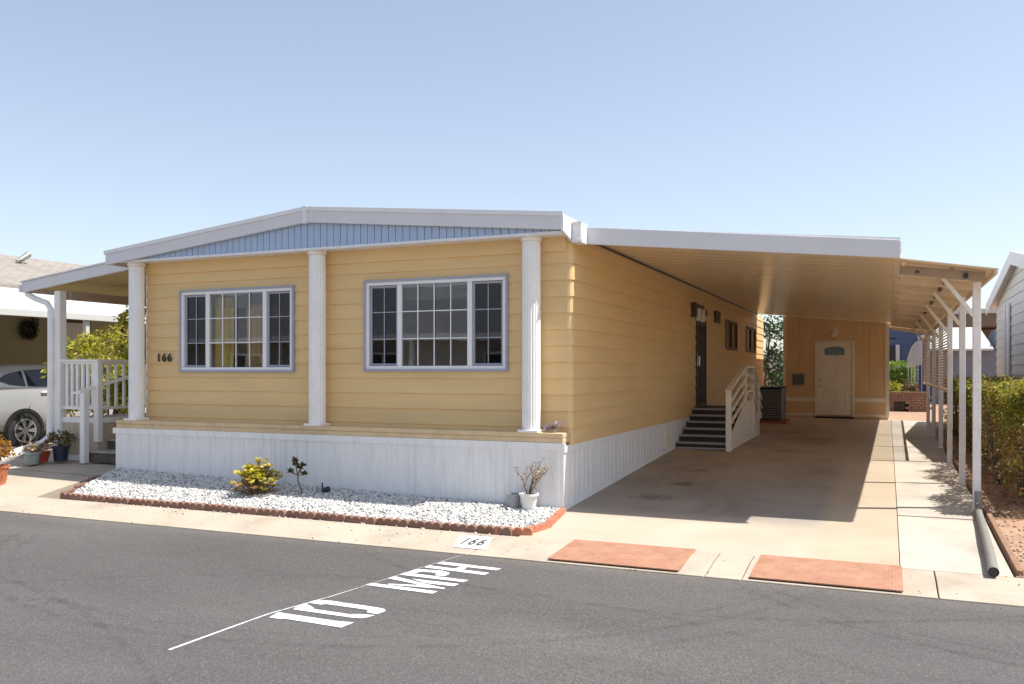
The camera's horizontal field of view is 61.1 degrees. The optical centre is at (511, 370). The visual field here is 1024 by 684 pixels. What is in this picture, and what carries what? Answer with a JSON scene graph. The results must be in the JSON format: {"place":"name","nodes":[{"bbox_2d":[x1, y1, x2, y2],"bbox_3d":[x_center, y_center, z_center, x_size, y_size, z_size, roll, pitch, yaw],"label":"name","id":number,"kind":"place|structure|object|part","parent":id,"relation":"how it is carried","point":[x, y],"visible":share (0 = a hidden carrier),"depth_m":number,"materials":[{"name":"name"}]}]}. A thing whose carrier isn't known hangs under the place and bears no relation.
{"place":"outdoors","nodes":[
{"label":"outdoors","id":0,"kind":"place"},
{"bbox_2d":[0,432,115,498],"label":"path","id":1,"kind":"structure","parent":0,"point":[50,478],"depth_m":12.95,"materials":[{"name":"concrete"}]},
{"bbox_2d":[0,435,20,484],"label":"potted plant","id":2,"kind":"object","parent":1,"relation":"on","point":[4,453],"visible":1,"depth_m":12.60,"materials":[{"name":"orange plant"}]},
{"bbox_2d":[23,442,40,464],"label":"potted plant","id":3,"kind":"object","parent":1,"relation":"on","point":[31,457],"visible":1,"depth_m":13.69,"materials":[{"name":"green plant"}]},
{"bbox_2d":[21,442,51,462],"bbox_3d":[-7.691,1.302,13.986,0.457,0.338,0.453,0,0,23],"label":"potted plant","id":4,"kind":"object","parent":1,"relation":"on","point":[44,455],"visible":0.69,"depth_m":13.94,"materials":[{"name":"red plant"}]},
{"bbox_2d":[40,430,79,461],"bbox_3d":[-7.288,1.198,14.085,0.493,0.521,0.462,0,0,9],"label":"potted plant","id":5,"kind":"object","parent":1,"relation":"on","point":[60,452],"visible":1,"depth_m":13.98,"materials":[{"name":"green plant"}]},
{"bbox_2d":[0,252,145,434],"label":"neighbour house","id":6,"kind":"structure","parent":1,"relation":"on","point":[16,347],"depth_m":21.92,"materials":[{"name":"beige"}]},
{"bbox_2d":[18,317,40,340],"bbox_3d":[-11.909,-1.029,21.373,0.253,0.619,0.590,0,0,23],"label":"wreath","id":7,"kind":"object","parent":6,"relation":"attached to","point":[33,333],"visible":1,"depth_m":21.37,"materials":[{"name":"green plant"}]},
{"bbox_2d":[66,319,82,358],"bbox_3d":[-11.465,0.050,22.543,0.070,2.800,1.170,0,0,23],"label":"door","id":8,"kind":"structure","parent":6,"relation":"in","point":[74,328],"depth_m":22.64,"materials":[{"name":"beige wood"}]},
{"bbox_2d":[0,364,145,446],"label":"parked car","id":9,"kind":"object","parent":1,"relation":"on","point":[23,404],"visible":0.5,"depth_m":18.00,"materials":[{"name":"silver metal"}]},
{"bbox_3d":[-10.293,0.153,17.799,0.187,0.315,0.570,0,0,23],"label":"side window","id":10,"kind":"part","parent":9,"relation":"part of","materials":[{"name":"black glass"}]},
{"bbox_3d":[-9.983,0.140,18.542,0.212,0.380,0.900,0,0,23],"label":"side window","id":11,"kind":"part","parent":9,"relation":"part of","materials":[{"name":"black glass"}]},
{"bbox_2d":[0,287,145,415],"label":"neighbour carport","id":12,"kind":"object","parent":1,"relation":"on","point":[14,302],"visible":0.12,"depth_m":18.82,"materials":[{"name":"white metal"}]},
{"bbox_2d":[0,262,147,463],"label":"porch","id":13,"kind":"object","parent":1,"relation":"on","point":[101,282],"visible":0.46,"depth_m":14.35,"materials":[{"name":"grey paint"}]},
{"bbox_2d":[113,305,145,359],"bbox_3d":[-6.264,-0.296,15.338,1.000,2.133,3.137,0,0,-40],"label":"climbing vine","id":14,"kind":"object","parent":13,"relation":"hanging from","point":[123,315],"visible":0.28,"depth_m":16.00,"materials":[{"name":"green plant"}]},
{"bbox_2d":[40,322,128,416],"bbox_3d":[-8.432,0.272,17.764,2.075,2.611,2.228,0,0,-16],"label":"shrub","id":15,"kind":"object","parent":1,"relation":"on","point":[92,344],"visible":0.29,"depth_m":17.44,"materials":[{"name":"green plant"}]},
{"bbox_2d":[45,499,489,538],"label":"stray gravel","id":16,"kind":"structure","parent":0,"point":[274,517],"depth_m":10.13,"materials":[{"name":"white gravel"}]},
{"bbox_2d":[73,468,566,528],"bbox_3d":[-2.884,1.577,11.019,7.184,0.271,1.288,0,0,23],"label":"gravel","id":17,"kind":"structure","parent":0,"point":[123,480],"depth_m":10.85,"materials":[{"name":"white gravel"}]},
{"bbox_2d":[60,488,76,493],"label":"edging block","id":18,"kind":"structure","parent":17,"relation":"on","point":[71,490],"depth_m":11.85,"materials":[{"name":"red concrete"}]},
{"bbox_2d":[60,492,84,500],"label":"edging block","id":19,"kind":"structure","parent":17,"relation":"on","point":[71,496],"depth_m":11.57,"materials":[{"name":"red concrete"}]},
{"bbox_2d":[74,482,88,488],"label":"edging block","id":20,"kind":"structure","parent":17,"relation":"on","point":[79,485],"depth_m":12.14,"materials":[{"name":"red concrete"}]},
{"bbox_2d":[88,475,100,481],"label":"edging block","id":21,"kind":"structure","parent":17,"relation":"on","point":[92,478],"depth_m":12.53,"materials":[{"name":"red concrete"}]},
{"bbox_2d":[82,494,106,502],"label":"edging block","id":22,"kind":"structure","parent":17,"relation":"on","point":[94,498],"depth_m":11.40,"materials":[{"name":"red concrete"}]},
{"bbox_2d":[105,496,130,504],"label":"edging block","id":23,"kind":"structure","parent":17,"relation":"on","point":[116,500],"depth_m":11.23,"materials":[{"name":"red concrete"}]},
{"bbox_2d":[129,498,154,506],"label":"edging block","id":24,"kind":"structure","parent":17,"relation":"on","point":[140,502],"depth_m":11.08,"materials":[{"name":"red concrete"}]},
{"bbox_2d":[153,500,178,508],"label":"edging block","id":25,"kind":"structure","parent":17,"relation":"on","point":[165,504],"depth_m":10.92,"materials":[{"name":"red concrete"}]},
{"bbox_2d":[178,501,204,510],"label":"edging block","id":26,"kind":"structure","parent":17,"relation":"on","point":[191,505],"depth_m":10.74,"materials":[{"name":"red concrete"}]},
{"bbox_2d":[204,503,232,512],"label":"edging block","id":27,"kind":"structure","parent":17,"relation":"on","point":[224,508],"depth_m":10.60,"materials":[{"name":"red concrete"}]},
{"bbox_2d":[229,506,258,514],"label":"edging block","id":28,"kind":"structure","parent":17,"relation":"on","point":[244,510],"depth_m":10.42,"materials":[{"name":"red concrete"}]},
{"bbox_2d":[230,457,282,494],"bbox_3d":[-3.295,1.361,11.183,0.730,0.502,0.756,0,0,23],"label":"succulent bush","id":29,"kind":"object","parent":17,"relation":"on","point":[254,477],"visible":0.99,"depth_m":11.16,"materials":[{"name":"yellow plant"}]},
{"bbox_2d":[257,508,286,516],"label":"edging block","id":30,"kind":"structure","parent":17,"relation":"on","point":[271,512],"depth_m":10.26,"materials":[{"name":"red concrete"}]},
{"bbox_2d":[286,456,307,493],"bbox_3d":[-2.759,1.344,11.228,0.336,0.503,0.174,0,0,23],"label":"succulent plant","id":31,"kind":"object","parent":17,"relation":"on","point":[295,463],"visible":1,"depth_m":11.20,"materials":[{"name":"green plant"}]},
{"bbox_2d":[286,510,316,519],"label":"edging block","id":32,"kind":"structure","parent":17,"relation":"on","point":[299,514],"depth_m":10.11,"materials":[{"name":"red concrete"}]},
{"bbox_2d":[322,483,329,492],"bbox_3d":[-2.421,1.515,11.212,0.133,0.131,0.090,0,0,23],"label":"garden light","id":33,"kind":"object","parent":17,"relation":"on","point":[326,489],"visible":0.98,"depth_m":11.18,"materials":[{"name":"black plastic"}]},
{"bbox_2d":[315,512,346,521],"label":"edging block","id":34,"kind":"structure","parent":17,"relation":"on","point":[334,517],"depth_m":9.94,"materials":[{"name":"red concrete"}]},
{"bbox_2d":[345,515,376,524],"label":"edging block","id":35,"kind":"structure","parent":17,"relation":"on","point":[358,519],"depth_m":9.76,"materials":[{"name":"red concrete"}]},
{"bbox_2d":[377,517,409,527],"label":"edging block","id":36,"kind":"structure","parent":17,"relation":"on","point":[384,521],"depth_m":9.61,"materials":[{"name":"red concrete"}]},
{"bbox_2d":[409,519,442,529],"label":"edging block","id":37,"kind":"structure","parent":17,"relation":"on","point":[431,525],"depth_m":9.45,"materials":[{"name":"red concrete"}]},
{"bbox_2d":[442,522,476,532],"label":"edging block","id":38,"kind":"structure","parent":17,"relation":"on","point":[457,527],"depth_m":9.29,"materials":[{"name":"red concrete"}]},
{"bbox_2d":[476,524,512,535],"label":"edging block","id":39,"kind":"structure","parent":17,"relation":"on","point":[490,529],"depth_m":9.13,"materials":[{"name":"red concrete"}]},
{"bbox_2d":[507,492,519,508],"bbox_3d":[0.022,1.534,10.276,0.175,0.168,0.172,0,0,23],"label":"bucket","id":40,"kind":"object","parent":17,"relation":"on","point":[513,498],"visible":0.94,"depth_m":10.21,"materials":[{"name":"metal"}]},
{"bbox_2d":[494,526,532,536],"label":"edging block","id":41,"kind":"structure","parent":17,"relation":"on","point":[518,531],"depth_m":9.06,"materials":[{"name":"red concrete"}]},
{"bbox_2d":[514,458,549,509],"bbox_3d":[0.240,1.315,10.151,0.466,0.605,0.328,0,0,44],"label":"potted plant","id":42,"kind":"object","parent":17,"relation":"on","point":[529,500],"visible":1,"depth_m":10.13,"materials":[{"name":"white plant"}]},
{"bbox_2d":[554,508,565,517],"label":"edging block","id":43,"kind":"structure","parent":17,"relation":"on","point":[560,512],"depth_m":9.95,"materials":[{"name":"orange concrete"}]},
{"bbox_2d":[0,512,1023,683],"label":"road","id":44,"kind":"structure","parent":0,"point":[83,601],"depth_m":6.13,"materials":[{"name":"grey asphalt"}]},
{"bbox_2d":[0,0,1023,353],"label":"sky","id":45,"kind":"structure","parent":0,"point":[123,122],"materials":[{"name":"blue"}]},
{"bbox_2d":[519,417,899,565],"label":"driveway","id":46,"kind":"structure","parent":0,"point":[813,488],"depth_m":10.69,"materials":[{"name":"concrete"}]},
{"bbox_2d":[526,522,551,532],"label":"edging block","id":47,"kind":"structure","parent":46,"relation":"on","point":[538,527],"depth_m":9.26,"materials":[{"name":"orange concrete"}]},
{"bbox_2d":[545,515,559,525],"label":"edging block","id":48,"kind":"structure","parent":46,"relation":"on","point":[553,519],"depth_m":9.57,"materials":[{"name":"orange concrete"}]},
{"bbox_2d":[676,366,761,451],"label":"side steps","id":49,"kind":"structure","parent":46,"relation":"on","point":[728,427],"depth_m":16.24,"materials":[{"name":"wood"}]},
{"bbox_2d":[760,419,789,423],"bbox_3d":[6.842,1.330,22.847,0.820,0.100,1.050,0,0,23],"label":"condenser pad","id":50,"kind":"object","parent":46,"relation":"on","point":[785,421],"visible":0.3,"depth_m":22.40,"materials":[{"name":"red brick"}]},
{"bbox_2d":[760,386,786,420],"bbox_3d":[6.851,0.843,22.868,0.670,0.875,0.755,0,0,23],"label":"air conditioner","id":51,"kind":"object","parent":50,"relation":"on","point":[773,402],"visible":0.76,"depth_m":22.54,"materials":[{"name":"metal"}]},
{"bbox_2d":[889,327,931,401],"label":"slate blue house","id":52,"kind":"structure","parent":0,"point":[901,343],"depth_m":37.88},
{"bbox_2d":[889,345,899,370],"bbox_3d":[16.701,-0.500,38.065,0.550,1.300,0.070,0,0,23],"label":"window","id":53,"kind":"structure","parent":52,"relation":"in","point":[891,348],"depth_m":38.01,"materials":[{"name":"white metal"}]},
{"bbox_2d":[888,404,967,420],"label":"yard","id":54,"kind":"structure","parent":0,"point":[912,416],"depth_m":26.36,"materials":[{"name":"concrete"}]},
{"bbox_2d":[760,314,782,385],"bbox_3d":[8.873,-0.371,30.138,2.704,3.649,2.994,0,0,-24],"label":"tree","id":55,"kind":"object","parent":54,"relation":"on","point":[774,377],"visible":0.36,"depth_m":29.66,"materials":[{"name":"green plant"}]},
{"bbox_2d":[763,354,782,385],"bbox_3d":[8.489,0.360,33.563,7.945,2.180,0.130,0,0,23],"label":"fence","id":56,"kind":"object","parent":54,"relation":"on","point":[771,366],"depth_m":32.91,"materials":[{"name":"white metal"}]},
{"bbox_2d":[782,315,889,419],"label":"shed","id":57,"kind":"structure","parent":54,"relation":"on","point":[836,368],"depth_m":24.52,"materials":[{"name":"beige paint"}]},
{"bbox_2d":[817,343,851,415],"bbox_3d":[9.105,0.228,24.525,0.915,2.045,0.115,0,0,23],"label":"door","id":58,"kind":"structure","parent":57,"relation":"in","point":[834,360],"depth_m":24.54,"materials":[{"name":"beige paint"}]},
{"bbox_2d":[889,360,916,391],"bbox_3d":[14.121,0.472,31.608,1.213,1.756,1.760,0,0,23],"label":"clipped bush","id":59,"kind":"object","parent":54,"relation":"on","point":[899,374],"visible":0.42,"depth_m":31.10,"materials":[{"name":"green plant"}]},
{"bbox_2d":[889,392,931,411],"bbox_3d":[13.299,1.020,29.323,1.538,0.660,1.240,0,0,23],"label":"brick planter","id":60,"kind":"object","parent":54,"relation":"on","point":[907,401],"visible":0.66,"depth_m":28.78,"materials":[{"name":"red brick"}]},
{"bbox_2d":[889,380,902,393],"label":"planter plant","id":61,"kind":"object","parent":60,"relation":"in","point":[893,387],"visible":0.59,"depth_m":29.37,"materials":[{"name":"yellow plant"}]},
{"bbox_2d":[902,379,919,391],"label":"planter plant","id":62,"kind":"object","parent":60,"relation":"in","point":[913,388],"visible":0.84,"depth_m":29.30,"materials":[{"name":"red plant"}]},
{"bbox_2d":[907,334,924,391],"bbox_3d":[13.795,0.051,29.576,0.618,2.599,0.140,0,0,23],"label":"white canopy","id":63,"kind":"object","parent":54,"relation":"on","point":[913,359],"visible":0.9,"depth_m":29.61,"materials":[{"name":"fabric"}]},
{"bbox_2d":[891,420,1013,576],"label":"walkway","id":64,"kind":"structure","parent":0,"point":[938,527],"depth_m":9.74,"materials":[{"name":"concrete"}]},
{"bbox_2d":[587,227,998,509],"bbox_3d":[6.210,-0.086,17.396,4.556,3.350,16.760,0,0,23],"label":"carport","id":65,"kind":"object","parent":64,"relation":"on","point":[868,278],"visible":0.94,"depth_m":12.07,"materials":[{"name":"beige paint"}]},
{"bbox_2d":[974,491,998,576],"bbox_3d":[4.617,1.524,8.478,0.087,0.358,2.910,0,0,26],"label":"drain pipe","id":66,"kind":"object","parent":64,"relation":"on","point":[992,566],"visible":1,"depth_m":8.16,"materials":[{"name":"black plastic"}]},
{"bbox_2d":[930,327,996,403],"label":"slate grey house","id":67,"kind":"structure","parent":0,"point":[988,357],"depth_m":34.96,"materials":[{"name":"white metal"}]},
{"bbox_2d":[944,308,996,338],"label":"flat roofed house","id":68,"kind":"structure","parent":0,"point":[988,323],"depth_m":44.85,"materials":[{"name":"brown paint"}]},
{"bbox_2d":[930,421,1023,577],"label":"soil","id":69,"kind":"structure","parent":0,"point":[1007,529],"depth_m":10.29,"materials":[{"name":"brown soil"}]},
{"bbox_2d":[946,448,958,464],"bbox_3d":[7.481,1.512,14.744,0.050,0.191,2.580,0,0,23],"label":"edging board","id":70,"kind":"object","parent":69,"relation":"on","point":[955,461],"visible":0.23,"depth_m":14.02,"materials":[{"name":"brown wood"}]},
{"bbox_2d":[956,464,971,487],"bbox_3d":[6.489,1.551,12.449,0.050,0.198,2.380,0,0,23],"label":"edging board","id":71,"kind":"object","parent":69,"relation":"on","point":[968,482],"visible":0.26,"depth_m":11.83,"materials":[{"name":"brown wood"}]},
{"bbox_2d":[938,373,1023,497],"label":"hedge","id":72,"kind":"object","parent":69,"relation":"on","point":[1002,414],"visible":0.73,"depth_m":10.64,"materials":[{"name":"green plant"}]},
{"bbox_2d":[970,485,993,520],"bbox_3d":[5.557,1.603,10.292,0.050,0.217,2.280,0,0,23],"label":"edging board","id":73,"kind":"object","parent":69,"relation":"on","point":[987,512],"visible":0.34,"depth_m":9.65,"materials":[{"name":"brown wood"}]},
{"bbox_2d":[943,428,1023,519],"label":"leaf litter","id":74,"kind":"object","parent":69,"relation":"on","point":[1009,500],"visible":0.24,"depth_m":10.38,"materials":[{"name":"brown plant"}]},
{"bbox_2d":[966,467,1023,575],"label":"pebbles","id":75,"kind":"object","parent":69,"relation":"on","point":[1018,550],"visible":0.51,"depth_m":9.57,"materials":[{"name":"gravel"}]},
{"bbox_2d":[989,517,1023,575],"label":"edging board","id":76,"kind":"object","parent":69,"relation":"on","point":[1012,559],"visible":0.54,"depth_m":7.98,"materials":[{"name":"brown wood"}]},
{"bbox_2d":[986,251,1023,379],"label":"grey house","id":77,"kind":"structure","parent":0,"point":[1006,299],"depth_m":19.74,"materials":[{"name":"grey wood"}]},
{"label":"house pad","id":78,"kind":"structure","parent":0,"visible":0},
{"bbox_2d":[104,206,763,509],"bbox_3d":[0.881,-0.244,19.803,7.430,3.908,18.068,0,0,23],"label":"mobile home","id":79,"kind":"object","parent":78,"relation":"on","point":[461,354],"visible":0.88,"depth_m":11.70,"materials":[{"name":"beige paint"}]},
{"bbox_2d":[179,285,294,371],"bbox_3d":[-3.912,-0.372,12.616,2.078,1.645,0.365,0,0,23],"label":"window","id":80,"kind":"structure","parent":79,"relation":"in","point":[270,342],"depth_m":12.56,"materials":[{"name":"white plastic"}]},
{"bbox_2d":[363,274,508,371],"bbox_3d":[-0.986,-0.600,11.248,2.104,1.215,0.174,0,0,23],"label":"window","id":81,"kind":"structure","parent":79,"relation":"in","point":[487,296],"depth_m":11.21,"materials":[{"name":"white plastic"}]},
{"bbox_2d":[542,421,561,431],"bbox_3d":[0.484,0.659,10.370,0.223,0.142,0.178,0,0,23],"label":"flower ornament","id":82,"kind":"object","parent":79,"relation":"on","point":[555,426],"visible":1,"depth_m":10.35,"materials":[{"name":"pink"}]},
{"bbox_2d":[695,321,706,406],"bbox_3d":[3.859,-0.160,17.671,0.090,1.760,1.000,0,0,23],"label":"door","id":83,"kind":"structure","parent":79,"relation":"in","point":[701,327],"depth_m":17.70,"materials":[{"name":"brown metal"}]},
{"bbox_2d":[725,319,737,350],"bbox_3d":[5.336,-0.865,21.156,0.056,0.710,1.710,0,0,23],"label":"window","id":84,"kind":"structure","parent":79,"relation":"in","point":[731,327],"depth_m":21.14,"materials":[{"name":"brown wood"}]},
{"bbox_2d":[745,326,755,352],"bbox_3d":[6.634,-0.865,24.162,0.056,0.710,1.860,0,0,23],"label":"window","id":85,"kind":"structure","parent":79,"relation":"in","point":[750,337],"depth_m":24.14,"materials":[{"name":"brown metal"}]},
{"bbox_3d":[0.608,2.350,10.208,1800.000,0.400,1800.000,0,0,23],"label":"ground","id":86,"kind":"structure","parent":0,"visible":0},
{"bbox_2d":[0,494,1023,606],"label":"kerb","id":87,"kind":"structure","parent":86,"relation":"on","point":[988,589],"depth_m":8.80,"materials":[{"name":"concrete"}]},
{"bbox_2d":[548,539,695,570],"bbox_3d":[1.042,1.721,8.161,1.220,0.050,0.765,0,0,23],"label":"ramp plate","id":88,"kind":"object","parent":87,"relation":"on","point":[636,555],"visible":1,"depth_m":8.11,"materials":[{"name":"concrete"}]},
{"bbox_2d":[749,554,902,591],"bbox_3d":[2.699,1.721,7.445,1.190,0.050,0.765,0,0,23],"label":"ramp plate","id":89,"kind":"object","parent":87,"relation":"on","point":[844,573],"visible":1,"depth_m":7.40,"materials":[{"name":"concrete"}]}
]}

